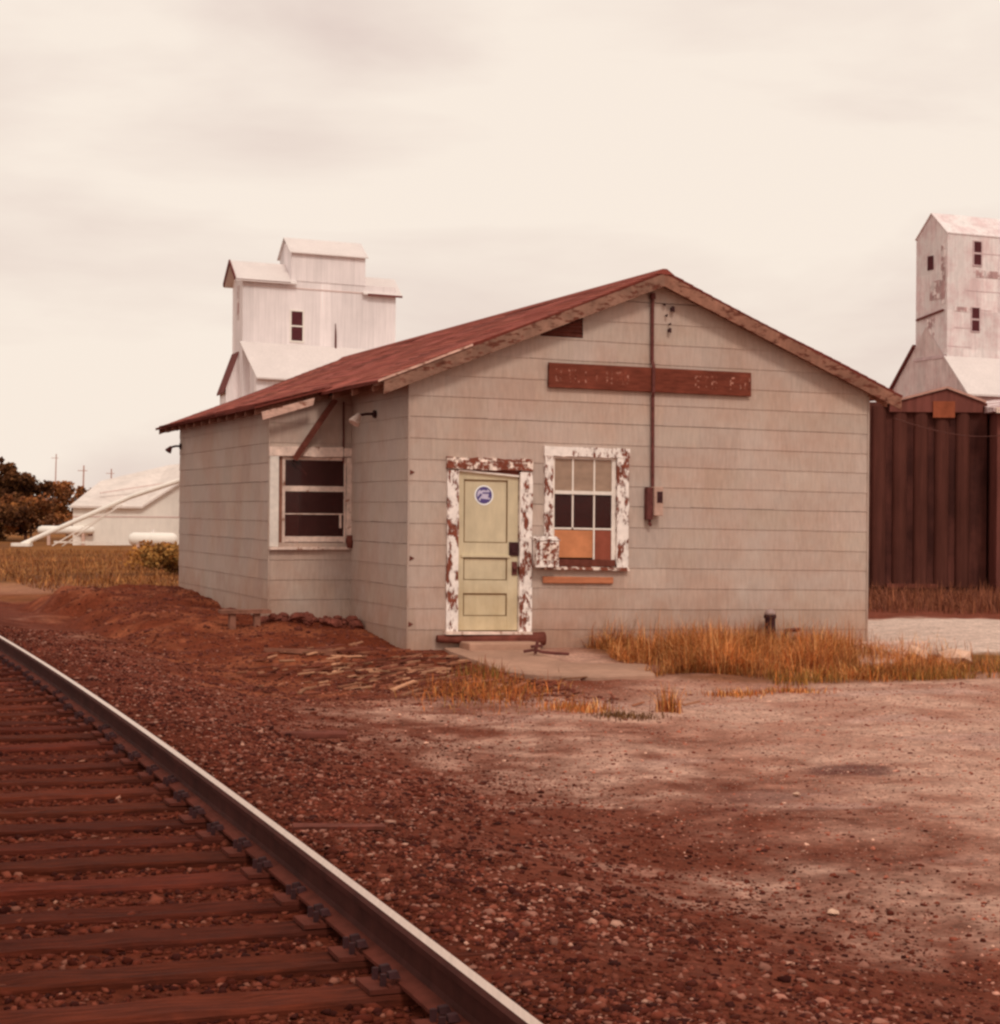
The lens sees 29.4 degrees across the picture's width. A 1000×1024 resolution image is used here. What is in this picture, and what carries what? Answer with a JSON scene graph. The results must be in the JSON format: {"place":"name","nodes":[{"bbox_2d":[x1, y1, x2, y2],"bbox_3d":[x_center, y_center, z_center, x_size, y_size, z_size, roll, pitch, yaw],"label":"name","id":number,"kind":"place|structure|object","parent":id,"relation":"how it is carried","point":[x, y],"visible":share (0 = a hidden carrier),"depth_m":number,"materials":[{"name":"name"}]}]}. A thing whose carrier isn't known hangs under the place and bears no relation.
{"place":"outdoors","nodes":[
{"label":"outdoors","id":0,"kind":"place"},
{"bbox_2d":[0,514,999,1023],"bbox_3d":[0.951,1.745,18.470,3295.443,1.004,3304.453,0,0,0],"label":"ground","id":1,"kind":"structure","parent":0,"point":[24,606],"depth_m":12.77,"materials":[{"name":"brown gravel"}]},
{"bbox_2d":[0,659,10,666],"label":"railroad tie","id":2,"kind":"object","parent":1,"relation":"on","point":[3,663],"visible":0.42,"depth_m":19.22,"materials":[{"name":"wood"}]},
{"bbox_2d":[0,456,16,497],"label":"tree","id":3,"kind":"object","parent":1,"relation":"on","point":[5,468],"visible":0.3,"depth_m":127.27,"materials":[{"name":"brown plant"}]},
{"bbox_2d":[0,662,18,671],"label":"railroad tie","id":4,"kind":"object","parent":1,"relation":"on","point":[8,667],"visible":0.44,"depth_m":18.72,"materials":[{"name":"wood"}]},
{"bbox_2d":[0,665,22,676],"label":"railroad tie","id":5,"kind":"object","parent":1,"relation":"on","point":[15,672],"visible":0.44,"depth_m":18.18,"materials":[{"name":"wood"}]},
{"bbox_2d":[0,491,26,529],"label":"bush","id":6,"kind":"object","parent":1,"relation":"on","point":[16,496],"visible":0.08,"depth_m":123.86,"materials":[{"name":"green plant"}]},
{"bbox_2d":[0,505,31,536],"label":"bush","id":7,"kind":"object","parent":1,"relation":"on","point":[17,517],"visible":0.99,"depth_m":118.36,"materials":[{"name":"brown plant"}]},
{"bbox_2d":[0,671,31,681],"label":"railroad tie","id":8,"kind":"object","parent":1,"relation":"on","point":[18,678],"visible":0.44,"depth_m":17.68,"materials":[{"name":"wood"}]},
{"bbox_2d":[0,675,38,686],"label":"railroad tie","id":9,"kind":"object","parent":1,"relation":"on","point":[27,681],"visible":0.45,"depth_m":17.23,"materials":[{"name":"wood"}]},
{"bbox_2d":[0,680,45,691],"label":"railroad tie","id":10,"kind":"object","parent":1,"relation":"on","point":[34,686],"visible":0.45,"depth_m":16.77,"materials":[{"name":"wood"}]},
{"bbox_2d":[0,685,51,696],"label":"railroad tie","id":11,"kind":"object","parent":1,"relation":"on","point":[42,691],"visible":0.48,"depth_m":16.32,"materials":[{"name":"wood"}]},
{"bbox_2d":[0,469,56,539],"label":"tree","id":12,"kind":"object","parent":1,"relation":"on","point":[13,480],"visible":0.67,"depth_m":125.39,"materials":[{"name":"green plant"}]},
{"bbox_2d":[0,690,60,703],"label":"railroad tie","id":13,"kind":"object","parent":1,"relation":"on","point":[50,698],"visible":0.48,"depth_m":15.73,"materials":[{"name":"wood"}]},
{"bbox_2d":[0,696,70,710],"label":"railroad tie","id":14,"kind":"object","parent":1,"relation":"on","point":[57,705],"visible":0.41,"depth_m":15.20,"materials":[{"name":"wood"}]},
{"bbox_2d":[0,492,72,540],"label":"bush","id":15,"kind":"object","parent":1,"relation":"on","point":[36,507],"visible":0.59,"depth_m":120.36,"materials":[{"name":"green plant"}]},
{"bbox_2d":[0,703,81,718],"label":"railroad tie","id":16,"kind":"object","parent":1,"relation":"on","point":[64,712],"visible":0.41,"depth_m":14.69,"materials":[{"name":"wood"}]},
{"bbox_2d":[0,711,83,726],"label":"railroad tie","id":17,"kind":"object","parent":1,"relation":"on","point":[75,719],"visible":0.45,"depth_m":14.15,"materials":[{"name":"wood"}]},
{"bbox_2d":[0,716,97,734],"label":"railroad tie","id":18,"kind":"object","parent":1,"relation":"on","point":[86,726],"visible":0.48,"depth_m":13.66,"materials":[{"name":"wood"}]},
{"bbox_2d":[0,724,108,742],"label":"railroad tie","id":19,"kind":"object","parent":1,"relation":"on","point":[91,736],"visible":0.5,"depth_m":13.14,"materials":[{"name":"wood"}]},
{"bbox_2d":[54,454,56,524],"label":"utility pole","id":20,"kind":"object","parent":1,"relation":"on","point":[55,470],"visible":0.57,"depth_m":235.00,"materials":[{"name":"brown wood"}]},
{"bbox_2d":[0,732,118,752],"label":"railroad tie","id":21,"kind":"object","parent":1,"relation":"on","point":[106,742],"visible":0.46,"depth_m":12.64,"materials":[{"name":"wood"}]},
{"bbox_2d":[0,744,127,762],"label":"railroad tie","id":22,"kind":"object","parent":1,"relation":"on","point":[115,753],"visible":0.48,"depth_m":12.21,"materials":[{"name":"wood"}]},
{"bbox_2d":[37,526,94,544],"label":"storage tank","id":23,"kind":"object","parent":1,"relation":"on","point":[68,530],"visible":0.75,"depth_m":107.83,"materials":[{"name":"metal"}]},
{"bbox_2d":[49,480,90,519],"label":"tree","id":24,"kind":"object","parent":1,"relation":"on","point":[63,487],"visible":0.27,"depth_m":129.41,"materials":[{"name":"brown plant"}]},
{"bbox_2d":[0,751,145,774],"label":"railroad tie","id":25,"kind":"object","parent":1,"relation":"on","point":[130,762],"visible":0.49,"depth_m":11.66,"materials":[{"name":"wood"}]},
{"bbox_2d":[0,764,159,788],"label":"railroad tie","id":26,"kind":"object","parent":1,"relation":"on","point":[148,776],"visible":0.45,"depth_m":11.11,"materials":[{"name":"wood"}]},
{"bbox_2d":[0,636,541,1023],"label":"rail","id":27,"kind":"object","parent":26,"relation":"on","point":[432,973],"visible":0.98,"depth_m":7.53,"materials":[{"name":"silver metal"}]},
{"bbox_2d":[78,465,86,485],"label":"utility pole","id":28,"kind":"object","parent":1,"relation":"on","point":[83,470],"visible":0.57,"depth_m":179.97,"materials":[{"name":"brown wood"}]},
{"bbox_2d":[0,775,177,804],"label":"railroad tie","id":29,"kind":"object","parent":1,"relation":"on","point":[163,789],"visible":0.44,"depth_m":10.54,"materials":[{"name":"wood"}]},
{"bbox_2d":[0,545,178,591],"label":"field weeds","id":30,"kind":"object","parent":1,"relation":"on","point":[138,581],"visible":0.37,"depth_m":52.73,"materials":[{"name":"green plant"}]},
{"bbox_2d":[11,478,178,545],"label":"grain auger","id":31,"kind":"object","parent":1,"relation":"on","point":[27,542],"visible":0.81,"depth_m":103.88,"materials":[{"name":"paint"}]},
{"bbox_2d":[0,789,193,819],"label":"railroad tie","id":32,"kind":"object","parent":1,"relation":"on","point":[177,802],"visible":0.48,"depth_m":10.04,"materials":[{"name":"wood"}]},
{"bbox_2d":[0,805,211,837],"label":"railroad tie","id":33,"kind":"object","parent":1,"relation":"on","point":[191,819],"visible":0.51,"depth_m":9.49,"materials":[{"name":"wood"}]},
{"bbox_2d":[0,821,232,856],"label":"railroad tie","id":34,"kind":"object","parent":1,"relation":"on","point":[210,836],"visible":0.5,"depth_m":9.04,"materials":[{"name":"wood"}]},
{"bbox_2d":[70,464,179,544],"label":"farm building","id":35,"kind":"structure","parent":1,"relation":"on","point":[157,511],"depth_m":110.43,"materials":[{"name":"white metal"}]},
{"bbox_2d":[0,837,252,875],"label":"railroad tie","id":36,"kind":"object","parent":1,"relation":"on","point":[234,854],"visible":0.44,"depth_m":8.52,"materials":[{"name":"wood"}]},
{"bbox_2d":[0,856,282,900],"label":"railroad tie","id":37,"kind":"object","parent":1,"relation":"on","point":[258,873],"visible":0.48,"depth_m":8.04,"materials":[{"name":"wood"}]},
{"bbox_2d":[124,540,178,569],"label":"bush","id":38,"kind":"object","parent":1,"relation":"on","point":[137,554],"visible":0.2,"depth_m":55.73,"materials":[{"name":"yellow plant"}]},
{"bbox_2d":[128,530,177,547],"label":"storage tank","id":39,"kind":"object","parent":1,"relation":"on","point":[134,538],"visible":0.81,"depth_m":97.73,"materials":[{"name":"metal"}]},
{"bbox_2d":[0,881,306,929],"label":"railroad tie","id":40,"kind":"object","parent":1,"relation":"on","point":[289,900],"visible":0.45,"depth_m":7.52,"materials":[{"name":"wood"}]},
{"bbox_2d":[137,541,178,574],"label":"bush","id":41,"kind":"object","parent":1,"relation":"on","point":[167,560],"visible":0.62,"depth_m":50.72,"materials":[{"name":"yellow plant"}]},
{"bbox_2d":[0,903,340,958],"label":"railroad tie","id":42,"kind":"object","parent":1,"relation":"on","point":[312,923],"visible":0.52,"depth_m":7.05,"materials":[{"name":"wood"}]},
{"bbox_2d":[0,658,429,1023],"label":"crib ballast","id":43,"kind":"structure","parent":1,"relation":"on","point":[357,1015],"depth_m":7.46,"materials":[{"name":"gravel"}]},
{"bbox_2d":[218,609,270,629],"bbox_3d":[-3.373,1.464,25.103,0.684,0.356,0.213,0,0,-20],"label":"bench","id":44,"kind":"object","parent":1,"relation":"on","point":[232,613],"visible":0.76,"depth_m":25.03,"materials":[{"name":"brown wood"}]},
{"bbox_2d":[0,933,532,997],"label":"railroad tie","id":45,"kind":"object","parent":1,"relation":"on","point":[348,956],"visible":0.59,"depth_m":6.54,"materials":[{"name":"wood"}]},
{"bbox_2d":[268,613,276,618],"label":"rubble chunk","id":46,"kind":"object","parent":1,"relation":"on","point":[272,616],"visible":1,"depth_m":25.19,"materials":[{"name":"stone"}]},
{"bbox_2d":[272,614,281,620],"bbox_3d":[-2.993,1.428,25.458,0.177,0.115,0.145,0,0,-31],"label":"rubble chunk","id":47,"kind":"object","parent":1,"relation":"on","point":[278,618],"visible":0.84,"depth_m":25.42,"materials":[{"name":"stone"}]},
{"bbox_2d":[0,963,560,1023],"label":"railroad tie","id":48,"kind":"object","parent":1,"relation":"on","point":[383,989],"visible":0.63,"depth_m":6.08,"materials":[{"name":"wood"}]},
{"bbox_2d":[289,612,303,619],"bbox_3d":[-2.696,1.384,25.296,0.208,0.110,0.149,0,0,-28],"label":"rubble chunk","id":49,"kind":"object","parent":1,"relation":"on","point":[297,616],"visible":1,"depth_m":25.25,"materials":[{"name":"stone"}]},
{"bbox_2d":[264,648,337,655],"bbox_3d":[-2.364,1.653,22.600,0.911,0.068,0.160,0,0,20],"label":"broken board","id":50,"kind":"object","parent":1,"relation":"on","point":[300,651],"visible":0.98,"depth_m":22.52,"materials":[{"name":"brown wood"}]},
{"bbox_2d":[303,616,312,622],"bbox_3d":[-2.551,1.433,25.325,0.162,0.083,0.099,14,17,34],"label":"rubble chunk","id":51,"kind":"object","parent":1,"relation":"on","point":[309,619],"visible":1,"depth_m":25.29,"materials":[{"name":"stone"}]},
{"bbox_2d":[303,619,313,625],"bbox_3d":[-2.546,1.472,25.350,0.163,0.093,0.112,-7,-7,-32],"label":"rubble chunk","id":52,"kind":"object","parent":1,"relation":"on","point":[306,623],"visible":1,"depth_m":25.31,"materials":[{"name":"stone"}]},
{"bbox_2d":[304,612,314,617],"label":"rubble chunk","id":53,"kind":"object","parent":1,"relation":"on","point":[311,615],"visible":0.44,"depth_m":25.69,"materials":[{"name":"stone"}]},
{"bbox_2d":[217,237,402,404],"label":"grain elevator","id":54,"kind":"object","parent":1,"relation":"on","point":[305,305],"visible":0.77,"depth_m":101.12,"materials":[{"name":"metal"}]},
{"bbox_2d":[290,310,303,342],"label":"window","id":55,"kind":"structure","parent":54,"relation":"in","point":[296,316],"depth_m":100.86,"materials":[{"name":"brown glass"}]},
{"bbox_2d":[278,730,346,738],"bbox_3d":[-1.462,1.692,14.400,0.613,0.070,0.119,0,0,-6],"label":"broken board","id":56,"kind":"object","parent":1,"relation":"on","point":[328,734],"visible":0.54,"depth_m":14.37,"materials":[{"name":"brown wood"}]},
{"bbox_2d":[322,618,329,624],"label":"rubble chunk","id":57,"kind":"object","parent":1,"relation":"on","point":[325,621],"visible":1,"depth_m":25.46,"materials":[{"name":"stone"}]},
{"bbox_2d":[52,584,618,706],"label":"dirt clods","id":58,"kind":"object","parent":1,"relation":"on","point":[239,652],"visible":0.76,"depth_m":23.28,"materials":[{"name":"soil"}]},
{"bbox_2d":[330,618,342,627],"bbox_3d":[-2.206,1.495,25.473,0.183,0.148,0.206,9,2,-17],"label":"rubble chunk","id":59,"kind":"object","parent":1,"relation":"on","point":[335,623],"visible":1,"depth_m":25.41,"materials":[{"name":"stone"}]},
{"bbox_2d":[345,615,357,622],"bbox_3d":[-1.996,1.454,25.700,0.159,0.124,0.216,-9,-4,34],"label":"rubble chunk","id":60,"kind":"object","parent":1,"relation":"on","point":[349,618],"visible":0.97,"depth_m":25.63,"materials":[{"name":"stone"}]},
{"bbox_2d":[351,620,359,627],"bbox_3d":[-1.932,1.513,25.582,0.137,0.121,0.191,2,-2,22],"label":"rubble chunk","id":61,"kind":"object","parent":1,"relation":"on","point":[355,624],"visible":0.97,"depth_m":25.50,"materials":[{"name":"stone"}]},
{"bbox_2d":[348,620,363,628],"bbox_3d":[-1.927,1.511,25.579,0.224,0.122,0.161,6,0,-7],"label":"rubble chunk","id":62,"kind":"object","parent":1,"relation":"on","point":[360,626],"visible":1,"depth_m":25.53,"materials":[{"name":"stone"}]},
{"bbox_2d":[411,1004,460,1023],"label":"railroad tie","id":63,"kind":"object","parent":1,"relation":"on","point":[450,1017],"visible":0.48,"depth_m":5.79,"materials":[{"name":"wood"}]},
{"bbox_2d":[196,641,699,710],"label":"wood chips","id":64,"kind":"object","parent":1,"relation":"on","point":[421,672],"visible":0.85,"depth_m":21.23,"materials":[{"name":"brown wood"}]},
{"bbox_2d":[447,655,509,679],"bbox_3d":[-0.215,1.728,21.268,0.736,0.297,1.087,0,0,0],"label":"grass tuft","id":65,"kind":"object","parent":1,"relation":"on","point":[483,669],"visible":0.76,"depth_m":21.11,"materials":[{"name":"brown plant"}]},
{"bbox_2d":[363,665,621,723],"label":"dead grass","id":66,"kind":"structure","parent":1,"relation":"on","point":[496,692],"depth_m":19.29,"materials":[{"name":"brown plant"}]},
{"bbox_2d":[0,626,999,1023],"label":"ballast","id":67,"kind":"structure","parent":1,"relation":"on","point":[818,1002],"depth_m":8.66,"materials":[{"name":"gravel"}]},
{"bbox_2d":[292,823,385,830],"bbox_3d":[-0.792,1.545,9.350,0.458,0.027,0.097,0,0,-5],"label":"broken board","id":68,"kind":"object","parent":67,"relation":"on","point":[315,826],"visible":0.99,"depth_m":9.32,"materials":[{"name":"brown wood"}]},
{"bbox_2d":[155,269,902,649],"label":"depot building","id":69,"kind":"structure","parent":1,"relation":"on","point":[445,485],"depth_m":25.16,"materials":[{"name":"beige wood"}]},
{"bbox_2d":[165,443,180,453],"bbox_3d":[-5.468,-1.065,31.844,0.266,0.176,0.114,0,0,-20],"label":"flood lamp","id":70,"kind":"object","parent":69,"relation":"attached to","point":[169,449],"visible":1,"depth_m":31.82,"materials":[{"name":"metal"}]},
{"bbox_2d":[349,410,375,426],"bbox_3d":[-1.813,-1.232,25.073,0.367,0.224,0.158,0,0,-20],"label":"flood lamp","id":71,"kind":"object","parent":69,"relation":"attached to","point":[354,420],"visible":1,"depth_m":25.04,"materials":[{"name":"metal"}]},
{"bbox_2d":[457,469,518,629],"bbox_3d":[-0.153,0.485,24.182,0.823,2.046,0.115,0,0,-20],"label":"door","id":72,"kind":"structure","parent":69,"relation":"in","point":[488,543],"depth_m":24.19,"materials":[{"name":"paint"}]},
{"bbox_2d":[532,536,560,566],"bbox_3d":[0.588,0.509,24.306,0.334,0.395,0.155,0,0,-20],"label":"mail box","id":73,"kind":"object","parent":69,"relation":"attached to","point":[545,551],"visible":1,"depth_m":24.25,"materials":[{"name":"white paint"}]},
{"bbox_2d":[548,362,750,396],"bbox_3d":[1.981,-1.729,24.892,2.906,0.359,0.041,0,0,-20],"label":"name board","id":74,"kind":"object","parent":69,"relation":"attached to","point":[618,378],"visible":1,"depth_m":24.85,"materials":[{"name":"paint"}]},
{"bbox_2d":[644,487,662,525],"bbox_3d":[2.009,-0.070,24.858,0.210,0.522,0.147,0,0,-20],"label":"electric meter","id":75,"kind":"object","parent":69,"relation":"attached to","point":[653,501],"visible":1,"depth_m":24.81,"materials":[{"name":"metal"}]},
{"bbox_2d":[894,418,999,436],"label":"service wire","id":76,"kind":"object","parent":69,"relation":"attached to","point":[942,431],"visible":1,"depth_m":30.63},
{"bbox_2d":[444,647,654,680],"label":"walkway","id":77,"kind":"structure","parent":1,"relation":"on","point":[531,665],"depth_m":22.02,"materials":[{"name":"concrete"}]},
{"bbox_2d":[459,641,540,650],"bbox_3d":[-0.003,1.687,23.960,0.962,0.118,0.417,0,0,-20],"label":"concrete step","id":78,"kind":"object","parent":77,"relation":"on","point":[486,645],"visible":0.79,"depth_m":23.77,"materials":[{"name":"beige concrete"}]},
{"bbox_2d":[523,640,568,654],"bbox_3d":[0.575,1.645,23.059,0.586,0.167,0.152,0,0,20],"label":"rusty pipe scrap","id":79,"kind":"object","parent":77,"relation":"on","point":[535,650],"visible":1,"depth_m":23.08,"materials":[{"name":"metal"}]},
{"bbox_2d":[525,694,629,713],"bbox_3d":[0.735,1.807,17.965,1.010,0.164,0.944,0,0,0],"label":"grass tuft","id":80,"kind":"object","parent":1,"relation":"on","point":[570,708],"visible":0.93,"depth_m":17.84,"materials":[{"name":"brown plant"}]},
{"bbox_2d":[579,710,680,721],"bbox_3d":[1.176,1.830,17.239,0.913,0.104,0.657,0,0,0],"label":"grass tuft","id":81,"kind":"object","parent":1,"relation":"on","point":[628,715],"visible":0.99,"depth_m":17.20,"materials":[{"name":"plant"}]},
{"bbox_2d":[647,681,689,713],"bbox_3d":[1.548,1.728,17.790,0.508,0.305,0.424,0,0,16],"label":"grass tuft","id":82,"kind":"object","parent":1,"relation":"on","point":[665,705],"visible":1,"depth_m":17.72,"materials":[{"name":"brown plant"}]},
{"bbox_2d":[690,686,774,699],"bbox_3d":[2.403,1.859,19.705,0.798,0.132,0.737,0,0,-35],"label":"grass tuft","id":83,"kind":"object","parent":1,"relation":"on","point":[722,693],"visible":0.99,"depth_m":19.67,"materials":[{"name":"brown plant"}]},
{"bbox_2d":[764,609,775,641],"bbox_3d":[3.589,1.554,25.308,0.166,0.535,0.170,0,0,-20],"label":"vent pipe","id":84,"kind":"object","parent":1,"relation":"on","point":[768,617],"visible":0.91,"depth_m":25.25,"materials":[{"name":"metal"}]},
{"bbox_2d":[548,611,999,681],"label":"dry grass","id":85,"kind":"structure","parent":1,"relation":"on","point":[731,653],"depth_m":22.79,"materials":[{"name":"plant"}]},
{"bbox_2d":[782,628,800,636],"bbox_3d":[3.895,1.686,25.476,0.250,0.276,0.056,0,0,-15],"label":"bent pipe","id":86,"kind":"object","parent":1,"relation":"on","point":[792,629],"visible":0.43,"depth_m":25.47,"materials":[{"name":"metal"}]},
{"bbox_2d":[749,684,836,694],"bbox_3d":[3.021,1.854,19.949,0.847,0.132,0.725,0,0,44],"label":"grass tuft","id":87,"kind":"object","parent":1,"relation":"on","point":[796,690],"visible":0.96,"depth_m":19.86,"materials":[{"name":"brown plant"}]},
{"bbox_2d":[827,908,838,914],"bbox_3d":[1.565,1.879,8.949,0.062,0.026,0.057,11,5,-27],"label":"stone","id":88,"kind":"object","parent":1,"relation":"on","point":[833,911],"visible":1,"depth_m":8.93,"materials":[{"name":"beige stone"}]},
{"bbox_2d":[762,654,999,686],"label":"weed strip","id":89,"kind":"object","parent":1,"relation":"on","point":[782,676],"visible":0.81,"depth_m":21.48,"materials":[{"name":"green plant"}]},
{"bbox_2d":[850,641,926,666],"bbox_3d":[4.892,1.846,24.613,1.018,0.165,3.594,0,0,16],"label":"concrete apron","id":90,"kind":"object","parent":1,"relation":"on","point":[905,645],"visible":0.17,"depth_m":25.35,"materials":[{"name":"beige concrete"}]},
{"bbox_2d":[907,645,926,659],"bbox_3d":[5.239,1.788,23.891,0.280,0.199,0.416,12,9,24],"label":"concrete block","id":91,"kind":"object","parent":1,"relation":"on","point":[915,649],"depth_m":23.80,"materials":[{"name":"beige concrete"}]},
{"bbox_2d":[868,386,986,593],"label":"storage shed","id":92,"kind":"structure","parent":1,"relation":"on","point":[927,502],"depth_m":41.92,"materials":[{"name":"red metal"}]},
{"bbox_2d":[889,213,999,400],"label":"grain elevator","id":93,"kind":"object","parent":1,"relation":"on","point":[957,346],"visible":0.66,"depth_m":80.58,"materials":[{"name":"metal"}]},
{"bbox_2d":[971,307,979,331],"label":"window","id":94,"kind":"structure","parent":93,"relation":"in","point":[975,311],"depth_m":80.45,"materials":[{"name":"brown glass"}]},
{"bbox_2d":[973,240,982,266],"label":"window","id":95,"kind":"structure","parent":93,"relation":"in","point":[977,245],"depth_m":80.47,"materials":[{"name":"brown glass"}]},
{"bbox_2d":[937,648,971,663],"bbox_3d":[5.717,1.827,23.937,0.423,0.207,0.292,-3,1,17],"label":"concrete block","id":96,"kind":"object","parent":1,"relation":"on","point":[964,653],"depth_m":23.86,"materials":[{"name":"beige concrete"}]},
{"bbox_2d":[984,399,999,592],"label":"storage shed","id":97,"kind":"structure","parent":1,"relation":"on","point":[992,409],"depth_m":41.70,"materials":[{"name":"brown metal"}]},
{"bbox_2d":[0,0,999,510],"label":"sky","id":98,"kind":"structure","parent":0,"point":[786,161],"materials":[{"name":"white"}]},
{"bbox_2d":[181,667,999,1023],"bbox_3d":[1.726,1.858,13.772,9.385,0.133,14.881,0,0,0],"label":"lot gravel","id":99,"kind":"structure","parent":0,"point":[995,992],"depth_m":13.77,"materials":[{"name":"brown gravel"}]},
{"bbox_2d":[868,578,999,614],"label":"verge grass","id":100,"kind":"structure","parent":0,"point":[971,604],"depth_m":36.35,"materials":[{"name":"brown plant"}]}
]}

